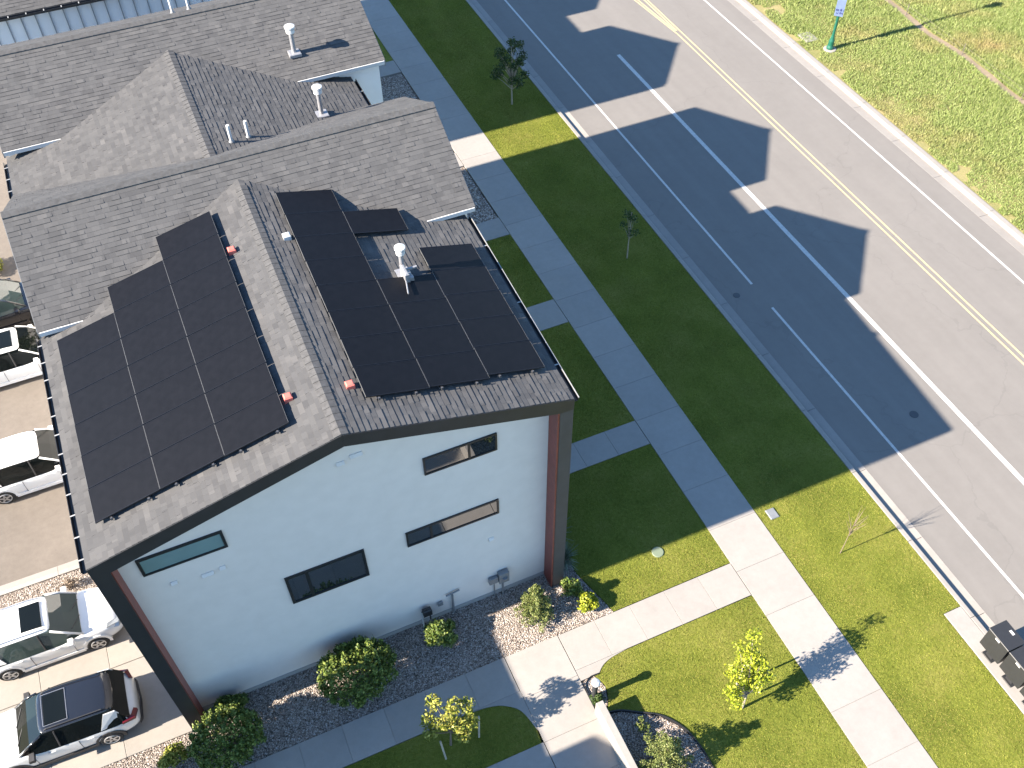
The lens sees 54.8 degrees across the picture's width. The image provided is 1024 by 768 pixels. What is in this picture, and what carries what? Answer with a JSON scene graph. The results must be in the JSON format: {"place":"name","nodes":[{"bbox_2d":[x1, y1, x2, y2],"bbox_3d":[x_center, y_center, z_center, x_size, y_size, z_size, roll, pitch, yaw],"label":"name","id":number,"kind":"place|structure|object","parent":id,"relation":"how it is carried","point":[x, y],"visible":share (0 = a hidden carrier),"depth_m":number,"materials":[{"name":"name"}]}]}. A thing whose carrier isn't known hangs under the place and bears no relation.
{"place":"outdoors","nodes":[
{"label":"outdoors","id":0,"kind":"place"},
{"bbox_2d":[0,148,77,585],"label":"alley paving","id":1,"kind":"structure","parent":0,"point":[36,534],"depth_m":34.01,"materials":[{"name":"beige concrete"}]},
{"bbox_2d":[0,324,41,386],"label":"parked car","id":2,"kind":"object","parent":1,"relation":"on","point":[19,358],"visible":0.29,"depth_m":37.17,"materials":[{"name":"white paint"}]},
{"bbox_2d":[0,425,62,503],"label":"parked car","id":3,"kind":"object","parent":1,"relation":"on","point":[29,462],"visible":0.36,"depth_m":33.81,"materials":[{"name":"white paint"}]},
{"bbox_2d":[0,626,191,767],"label":"driveway","id":4,"kind":"structure","parent":0,"point":[163,721],"depth_m":29.71,"materials":[{"name":"concrete"}]},
{"bbox_2d":[0,586,122,680],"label":"parked car","id":5,"kind":"object","parent":4,"relation":"on","point":[47,628],"visible":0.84,"depth_m":29.82,"materials":[{"name":"white paint"}]},
{"bbox_2d":[0,669,143,767],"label":"parked car","id":6,"kind":"object","parent":4,"relation":"on","point":[58,722],"visible":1,"depth_m":27.93,"materials":[{"name":"silver metal"}]},
{"bbox_2d":[345,706,540,767],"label":"lawn","id":7,"kind":"structure","parent":0,"point":[453,750],"depth_m":28.56,"materials":[{"name":"green plant"}]},
{"bbox_2d":[419,693,479,745],"bbox_3d":[-1.700,9.579,27.704,1.714,2.503,1.111,-1,49,0],"label":"young tree","id":8,"kind":"object","parent":7,"relation":"on","point":[449,716],"visible":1,"depth_m":27.25,"materials":[{"name":"yellow plant"}]},
{"bbox_2d":[393,73,607,767],"bbox_3d":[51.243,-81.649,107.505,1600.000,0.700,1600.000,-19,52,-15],"label":"ground","id":9,"kind":"structure","parent":0,"point":[505,660],"depth_m":30.21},
{"bbox_2d":[0,0,211,45],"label":"townhouse","id":10,"kind":"structure","parent":9,"relation":"on","point":[22,20],"depth_m":36.76,"materials":[{"name":"metal"}]},
{"bbox_2d":[0,0,385,198],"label":"townhouse","id":11,"kind":"structure","parent":9,"relation":"on","point":[187,82],"depth_m":31.31,"materials":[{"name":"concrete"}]},
{"bbox_2d":[0,97,578,727],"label":"townhouse","id":12,"kind":"structure","parent":9,"relation":"on","point":[340,507],"depth_m":26.31,"materials":[{"name":"paint"}]},
{"bbox_2d":[135,530,227,576],"bbox_3d":[-7.898,4.042,23.665,2.050,0.710,0.100,-19,52,-15],"label":"window","id":13,"kind":"structure","parent":12,"relation":"in","point":[165,559],"depth_m":23.64,"materials":[{"name":"teal glass"}]},
{"bbox_2d":[284,549,369,603],"bbox_3d":[-5.033,5.245,27.004,2.210,1.360,0.100,-19,52,-15],"label":"window","id":14,"kind":"structure","parent":12,"relation":"in","point":[314,581],"depth_m":26.97,"materials":[{"name":"black glass"}]},
{"bbox_2d":[343,208,407,233],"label":"solar panel","id":15,"kind":"object","parent":12,"relation":"attached to","point":[374,221],"visible":1,"depth_m":27.58,"materials":[{"name":"glass"}]},
{"bbox_2d":[405,498,498,547],"bbox_3d":[-1.657,3.874,27.701,2.780,0.700,0.100,-19,52,-15],"label":"window","id":16,"kind":"structure","parent":12,"relation":"in","point":[488,509],"depth_m":27.67,"materials":[{"name":"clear glass"}]},
{"bbox_2d":[422,432,497,475],"bbox_3d":[-1.337,1.790,25.499,2.040,0.710,0.100,-19,52,-15],"label":"window","id":17,"kind":"structure","parent":12,"relation":"in","point":[484,445],"depth_m":25.47,"materials":[{"name":"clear glass"}]},
{"bbox_3d":[-9.391,0.485,24.003,0.100,0.347,6.000,-19,52,-15],"label":"mounting rail","id":18,"kind":"object","parent":12,"relation":"attached to","visible":0},
{"bbox_2d":[57,313,120,366],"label":"solar panel","id":19,"kind":"object","parent":18,"relation":"attached to","point":[87,340],"visible":1,"depth_m":25.29,"materials":[{"name":"glass"}]},
{"bbox_2d":[63,339,127,395],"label":"solar panel","id":20,"kind":"object","parent":18,"relation":"attached to","point":[93,367],"visible":1,"depth_m":24.73,"materials":[{"name":"glass"}]},
{"bbox_2d":[75,395,142,456],"bbox_3d":[-9.643,0.995,23.631,1.612,0.036,0.968,-28,56,-3],"label":"solar panel","id":21,"kind":"object","parent":18,"relation":"attached to","point":[101,429],"visible":1,"depth_m":23.61,"materials":[{"name":"glass"}]},
{"bbox_3d":[-8.984,-0.186,24.326,0.100,0.371,6.985,-19,52,-15],"label":"mounting rail","id":22,"kind":"object","parent":12,"relation":"attached to","visible":0},
{"bbox_2d":[143,393,214,455],"bbox_3d":[-7.817,0.951,23.169,1.612,0.035,0.968,-28,55,-3],"label":"solar panel","id":23,"kind":"object","parent":22,"relation":"attached to","point":[177,424],"visible":1,"depth_m":23.15,"materials":[{"name":"glass"}]},
{"bbox_2d":[152,424,224,488],"bbox_3d":[-7.418,1.656,22.607,1.612,0.036,0.968,-28,55,-3],"label":"solar panel","id":24,"kind":"object","parent":22,"relation":"attached to","point":[187,456],"visible":1,"depth_m":22.59,"materials":[{"name":"glass"}]},
{"bbox_3d":[-8.163,-0.615,24.384,0.100,0.352,6.985,-19,52,-15],"label":"mounting rail","id":25,"kind":"object","parent":12,"relation":"attached to","visible":0},
{"bbox_2d":[107,260,170,311],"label":"solar panel","id":26,"kind":"object","parent":25,"relation":"attached to","point":[133,288],"visible":1,"depth_m":25.96,"materials":[{"name":"glass"}]},
{"bbox_2d":[114,285,177,337],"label":"solar panel","id":27,"kind":"object","parent":25,"relation":"attached to","point":[146,311],"visible":1,"depth_m":25.40,"materials":[{"name":"glass"}]},
{"bbox_2d":[121,310,186,365],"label":"solar panel","id":28,"kind":"object","parent":25,"relation":"attached to","point":[153,337],"visible":1,"depth_m":24.83,"materials":[{"name":"glass"}]},
{"bbox_2d":[128,336,195,393],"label":"solar panel","id":29,"kind":"object","parent":25,"relation":"attached to","point":[159,366],"visible":1,"depth_m":24.27,"materials":[{"name":"glass"}]},
{"bbox_2d":[135,364,204,424],"bbox_3d":[-8.215,0.245,23.730,1.612,0.036,0.968,-28,55,-4],"label":"solar panel","id":30,"kind":"object","parent":25,"relation":"attached to","point":[163,397],"visible":1,"depth_m":23.71,"materials":[{"name":"glass"}]},
{"bbox_3d":[-7.747,-1.269,24.698,0.100,0.369,7.970,-19,52,-15],"label":"mounting rail","id":31,"kind":"object","parent":12,"relation":"attached to","visible":0},
{"bbox_2d":[205,363,276,423],"bbox_3d":[-6.382,0.212,23.252,1.612,0.036,0.968,-28,55,-3],"label":"solar panel","id":32,"kind":"object","parent":31,"relation":"attached to","point":[241,392],"visible":1,"depth_m":23.23,"materials":[{"name":"glass"}]},
{"bbox_2d":[215,392,288,456],"bbox_3d":[-5.983,0.914,22.687,1.612,0.037,0.968,-28,55,-3],"label":"solar panel","id":33,"kind":"object","parent":31,"relation":"attached to","point":[251,424],"visible":1,"depth_m":22.66,"materials":[{"name":"glass"}]},
{"bbox_3d":[-6.926,-1.697,24.758,0.100,0.347,7.970,-19,52,-15],"label":"mounting rail","id":34,"kind":"object","parent":12,"relation":"attached to","visible":0},
{"bbox_2d":[155,211,217,259],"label":"solar panel","id":35,"kind":"object","parent":34,"relation":"attached to","point":[186,235],"visible":1,"depth_m":26.62,"materials":[{"name":"glass"}]},
{"bbox_2d":[163,234,226,283],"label":"solar panel","id":36,"kind":"object","parent":34,"relation":"attached to","point":[194,258],"visible":1,"depth_m":26.06,"materials":[{"name":"glass"}]},
{"bbox_2d":[171,257,235,309],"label":"solar panel","id":37,"kind":"object","parent":34,"relation":"attached to","point":[201,283],"visible":1,"depth_m":25.49,"materials":[{"name":"glass"}]},
{"bbox_2d":[179,282,245,336],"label":"solar panel","id":38,"kind":"object","parent":34,"relation":"attached to","point":[210,309],"visible":1,"depth_m":24.93,"materials":[{"name":"glass"}]},
{"bbox_2d":[187,308,255,363],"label":"solar panel","id":39,"kind":"object","parent":34,"relation":"attached to","point":[213,339],"visible":1,"depth_m":24.36,"materials":[{"name":"glass"}]},
{"bbox_2d":[196,335,266,393],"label":"solar panel","id":40,"kind":"object","parent":34,"relation":"attached to","point":[230,363],"visible":1,"depth_m":23.80,"materials":[{"name":"glass"}]},
{"bbox_3d":[-3.876,-2.583,25.763,0.100,0.385,7.970,-19,52,-15],"label":"mounting rail","id":41,"kind":"object","parent":12,"relation":"attached to","visible":0},
{"bbox_2d":[340,332,415,367],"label":"solar panel","id":42,"kind":"object","parent":41,"relation":"attached to","point":[376,349],"visible":1,"depth_m":24.08,"materials":[{"name":"glass"}]},
{"bbox_2d":[353,359,429,397],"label":"solar panel","id":43,"kind":"object","parent":41,"relation":"attached to","point":[390,378],"visible":1,"depth_m":23.51,"materials":[{"name":"glass"}]},
{"bbox_3d":[-4.701,-2.458,25.349,0.100,0.366,7.970,-19,52,-15],"label":"mounting rail","id":44,"kind":"object","parent":12,"relation":"attached to","visible":0},
{"bbox_2d":[275,189,341,214],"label":"solar panel","id":45,"kind":"object","parent":44,"relation":"attached to","point":[297,202],"visible":1,"depth_m":27.46,"materials":[{"name":"glass"}]},
{"bbox_2d":[285,211,352,237],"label":"solar panel","id":46,"kind":"object","parent":44,"relation":"attached to","point":[317,223],"visible":1,"depth_m":26.89,"materials":[{"name":"glass"}]},
{"bbox_2d":[295,233,363,261],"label":"solar panel","id":47,"kind":"object","parent":44,"relation":"attached to","point":[331,246],"visible":1,"depth_m":26.33,"materials":[{"name":"glass"}]},
{"bbox_2d":[306,256,375,285],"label":"solar panel","id":48,"kind":"object","parent":44,"relation":"attached to","point":[338,270],"visible":1,"depth_m":25.77,"materials":[{"name":"glass"}]},
{"bbox_2d":[317,280,388,311],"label":"solar panel","id":49,"kind":"object","parent":44,"relation":"attached to","point":[351,295],"visible":1,"depth_m":25.20,"materials":[{"name":"glass"}]},
{"bbox_2d":[328,305,401,338],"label":"solar panel","id":50,"kind":"object","parent":44,"relation":"attached to","point":[359,322],"visible":1,"depth_m":24.64,"materials":[{"name":"glass"}]},
{"bbox_3d":[-1.661,-1.416,25.386,0.100,0.268,4.030,-19,52,-15],"label":"mounting rail","id":51,"kind":"object","parent":12,"relation":"attached to","visible":0},
{"bbox_2d":[416,351,489,386],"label":"solar panel","id":52,"kind":"object","parent":51,"relation":"attached to","point":[450,369],"visible":1,"depth_m":24.27,"materials":[{"name":"glass"}]},
{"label":"mounting rail","id":53,"kind":"object","parent":12,"relation":"attached to","visible":0},
{"bbox_2d":[376,274,445,303],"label":"solar panel","id":54,"kind":"object","parent":53,"relation":"attached to","point":[420,288],"visible":0.93,"depth_m":25.94,"materials":[{"name":"glass"}]},
{"bbox_2d":[389,298,459,330],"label":"solar panel","id":55,"kind":"object","parent":53,"relation":"attached to","point":[423,314],"visible":1,"depth_m":25.39,"materials":[{"name":"glass"}]},
{"bbox_2d":[402,324,474,357],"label":"solar panel","id":56,"kind":"object","parent":53,"relation":"attached to","point":[436,341],"visible":1,"depth_m":24.83,"materials":[{"name":"glass"}]},
{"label":"mounting rail","id":57,"kind":"object","parent":12,"relation":"attached to","visible":0},
{"bbox_2d":[459,315,528,347],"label":"solar panel","id":58,"kind":"object","parent":57,"relation":"attached to","point":[479,332],"visible":1,"depth_m":25.62,"materials":[{"name":"glass"}]},
{"bbox_2d":[474,340,544,374],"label":"solar panel","id":59,"kind":"object","parent":57,"relation":"attached to","point":[509,357],"visible":1,"depth_m":25.07,"materials":[{"name":"glass"}]},
{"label":"mounting rail","id":60,"kind":"object","parent":12,"relation":"attached to","visible":0},
{"bbox_2d":[419,243,484,271],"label":"solar panel","id":61,"kind":"object","parent":60,"relation":"attached to","point":[446,257],"visible":1,"depth_m":27.29,"materials":[{"name":"glass"}]},
{"bbox_2d":[432,266,498,294],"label":"solar panel","id":62,"kind":"object","parent":60,"relation":"attached to","point":[464,280],"visible":1,"depth_m":26.74,"materials":[{"name":"glass"}]},
{"bbox_2d":[445,290,513,320],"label":"solar panel","id":63,"kind":"object","parent":60,"relation":"attached to","point":[476,305],"visible":1,"depth_m":26.18,"materials":[{"name":"glass"}]},
{"bbox_2d":[0,557,711,767],"bbox_3d":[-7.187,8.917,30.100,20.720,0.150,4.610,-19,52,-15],"label":"gravel bed","id":64,"kind":"object","parent":9,"relation":"on","point":[412,670],"visible":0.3,"depth_m":30.17,"materials":[{"name":"grey gravel"}]},
{"bbox_2d":[186,701,266,767],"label":"shrub","id":65,"kind":"object","parent":64,"relation":"on","point":[247,718],"visible":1,"depth_m":27.51,"materials":[{"name":"green plant"}]},
{"bbox_2d":[316,634,398,709],"bbox_3d":[-4.593,8.501,29.213,2.546,1.704,2.104,-19,52,-15],"label":"shrub","id":66,"kind":"object","parent":64,"relation":"on","point":[328,663],"visible":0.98,"depth_m":28.89,"materials":[{"name":"green plant"}]},
{"bbox_2d":[423,617,458,647],"bbox_3d":[-2.191,7.609,30.317,1.109,1.140,0.970,0,49,0],"label":"shrub","id":67,"kind":"object","parent":64,"relation":"on","point":[437,631],"visible":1,"depth_m":30.08,"materials":[{"name":"green plant"}]},
{"bbox_2d":[513,584,553,632],"bbox_3d":[0.707,6.742,30.552,1.252,1.835,1.452,-19,52,-15],"label":"shrub","id":68,"kind":"object","parent":64,"relation":"on","point":[536,598],"visible":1,"depth_m":30.62,"materials":[{"name":"green plant"}]},
{"bbox_2d":[241,658,518,767],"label":"walkway","id":69,"kind":"structure","parent":9,"relation":"on","point":[368,735],"depth_m":28.94,"materials":[{"name":"concrete"}]},
{"bbox_2d":[460,167,497,223],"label":"gravel bed","id":70,"kind":"object","parent":9,"relation":"on","point":[479,203],"visible":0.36,"depth_m":44.36,"materials":[{"name":"grey gravel"}]},
{"bbox_2d":[381,74,496,223],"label":"gravel","id":71,"kind":"structure","parent":70,"relation":"on","point":[413,93],"depth_m":49.84,"materials":[{"name":"stone"}]},
{"bbox_2d":[487,742,554,767],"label":"walkway","id":72,"kind":"structure","parent":9,"relation":"on","point":[537,756],"depth_m":28.27,"materials":[{"name":"concrete"}]},
{"bbox_2d":[473,636,626,767],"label":"walkway","id":73,"kind":"structure","parent":9,"relation":"on","point":[550,700],"depth_m":29.33,"materials":[{"name":"concrete"}]},
{"bbox_2d":[595,700,637,767],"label":"wall","id":74,"kind":"structure","parent":73,"relation":"on","point":[615,738],"depth_m":28.15,"materials":[{"name":"concrete"}]},
{"bbox_2d":[558,564,750,670],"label":"walkway","id":75,"kind":"structure","parent":9,"relation":"on","point":[630,626],"depth_m":31.15,"materials":[{"name":"concrete"}]},
{"bbox_2d":[611,712,710,767],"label":"gravel bed","id":76,"kind":"object","parent":9,"relation":"on","point":[645,746],"visible":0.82,"depth_m":28.71,"materials":[{"name":"grey gravel"}]},
{"bbox_2d":[637,730,693,767],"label":"shrub","id":77,"kind":"object","parent":76,"relation":"on","point":[668,747],"visible":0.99,"depth_m":27.39,"materials":[{"name":"green plant"}]},
{"bbox_2d":[466,0,987,634],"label":"curb","id":78,"kind":"structure","parent":9,"relation":"on","point":[824,436],"depth_m":37.92,"materials":[{"name":"concrete"}]},
{"bbox_2d":[470,0,994,630],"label":"gutter pan","id":79,"kind":"object","parent":9,"relation":"on","point":[952,580],"visible":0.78,"depth_m":38.16,"materials":[{"name":"concrete"}]},
{"bbox_2d":[728,0,1023,254],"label":"gutter pan","id":80,"kind":"object","parent":9,"relation":"on","point":[1015,243],"visible":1,"depth_m":47.76,"materials":[{"name":"concrete"}]},
{"bbox_2d":[737,0,1023,244],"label":"curb","id":81,"kind":"structure","parent":9,"relation":"on","point":[973,197],"depth_m":47.89,"materials":[{"name":"concrete"}]},
{"bbox_2d":[486,235,552,307],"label":"lawn","id":82,"kind":"structure","parent":0,"point":[514,277],"depth_m":41.54,"materials":[{"name":"green plant"}]},
{"bbox_2d":[526,299,567,330],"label":"front path","id":83,"kind":"structure","parent":0,"point":[547,315],"depth_m":39.82,"materials":[{"name":"concrete"}]},
{"bbox_2d":[540,322,634,442],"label":"lawn","id":84,"kind":"structure","parent":0,"point":[594,409],"depth_m":37.32,"materials":[{"name":"green plant"}]},
{"bbox_2d":[570,421,649,473],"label":"front path","id":85,"kind":"structure","parent":0,"point":[607,445],"depth_m":35.54,"materials":[{"name":"concrete"}]},
{"bbox_2d":[565,444,729,611],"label":"lawn","id":86,"kind":"structure","parent":0,"point":[618,559],"depth_m":33.19,"materials":[{"name":"green plant"}]},
{"bbox_2d":[360,0,937,767],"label":"sidewalk","id":87,"kind":"structure","parent":0,"point":[874,726],"depth_m":35.40,"materials":[{"name":"concrete"}]},
{"bbox_2d":[389,0,1023,767],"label":"lawn","id":88,"kind":"structure","parent":0,"point":[977,692],"depth_m":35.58,"materials":[{"name":"green plant"}]},
{"bbox_2d":[490,36,529,104],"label":"street tree","id":89,"kind":"object","parent":88,"relation":"on","point":[503,64],"visible":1,"depth_m":47.70,"materials":[{"name":"green plant"}]},
{"bbox_2d":[944,606,1023,714],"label":"mailbox pad","id":90,"kind":"object","parent":88,"relation":"on","point":[964,625],"visible":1,"depth_m":30.47,"materials":[{"name":"concrete"}]},
{"bbox_2d":[980,620,1023,663],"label":"cluster mailbox","id":91,"kind":"object","parent":90,"relation":"on","point":[999,642],"visible":0.94,"depth_m":29.30,"materials":[{"name":"black paint"}]},
{"bbox_2d":[999,646,1023,688],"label":"cluster mailbox","id":92,"kind":"object","parent":90,"relation":"on","point":[1011,666],"visible":1,"depth_m":28.92,"materials":[{"name":"black paint"}]},
{"bbox_2d":[595,596,866,767],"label":"lawn","id":93,"kind":"structure","parent":0,"point":[720,619],"depth_m":29.47,"materials":[{"name":"green plant"}]},
{"bbox_2d":[721,627,775,710],"bbox_3d":[6.610,8.326,28.166,1.762,3.272,1.420,-19,52,-15],"label":"young tree","id":94,"kind":"object","parent":93,"relation":"on","point":[750,682],"visible":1,"depth_m":27.82,"materials":[{"name":"yellow plant"}]},
{"bbox_2d":[477,0,1023,645],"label":"road","id":95,"kind":"structure","parent":0,"point":[965,362],"depth_m":42.62,"materials":[{"name":"grey asphalt"}]},
{"bbox_2d":[617,54,1023,484],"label":"lane line","id":96,"kind":"object","parent":95,"relation":"on","point":[1003,460],"visible":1,"depth_m":40.77,"materials":[{"name":"white paint"}]},
{"bbox_2d":[647,0,1023,356],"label":"line","id":97,"kind":"object","parent":95,"relation":"on","point":[979,314],"depth_m":44.77,"materials":[{"name":"yellow paint"}]},
{"bbox_2d":[772,307,1023,598],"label":"lane line","id":98,"kind":"object","parent":95,"relation":"on","point":[910,466],"visible":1,"depth_m":35.12,"materials":[{"name":"white paint"}]},
{"bbox_2d":[747,0,1023,233],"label":"field","id":99,"kind":"structure","parent":0,"point":[961,172],"depth_m":50.33,"materials":[{"name":"green plant"}]},
{"bbox_2d":[885,0,1023,104],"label":"dirt path","id":100,"kind":"structure","parent":0,"point":[915,22],"depth_m":52.30,"materials":[{"name":"beige soil"}]},
{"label":"driveway","id":101,"kind":"structure","parent":0,"visible":0},
{"bbox_2d":[0,278,32,328],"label":"parked car","id":102,"kind":"object","parent":101,"relation":"on","point":[14,309],"visible":0.23,"depth_m":39.15,"materials":[{"name":"black paint"}]},
{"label":"mounting rail","id":103,"kind":"object","parent":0,"visible":0},
{"bbox_2d":[68,366,135,424],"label":"solar panel","id":104,"kind":"object","parent":103,"relation":"attached to","point":[103,394],"visible":1,"depth_m":24.17,"materials":[{"name":"glass"}]},
{"bbox_2d":[81,425,151,488],"bbox_3d":[-9.244,1.703,23.074,1.612,0.037,0.968,-28,56,-3],"label":"solar panel","id":105,"kind":"object","parent":103,"relation":"attached to","point":[105,462],"visible":1,"depth_m":23.05,"materials":[{"name":"glass"}]},
{"bbox_2d":[88,457,160,523],"bbox_3d":[-8.845,2.412,22.516,1.612,0.037,0.968,-28,56,-3],"label":"solar panel","id":106,"kind":"object","parent":103,"relation":"attached to","point":[130,486],"visible":1,"depth_m":22.49,"materials":[{"name":"glass"}]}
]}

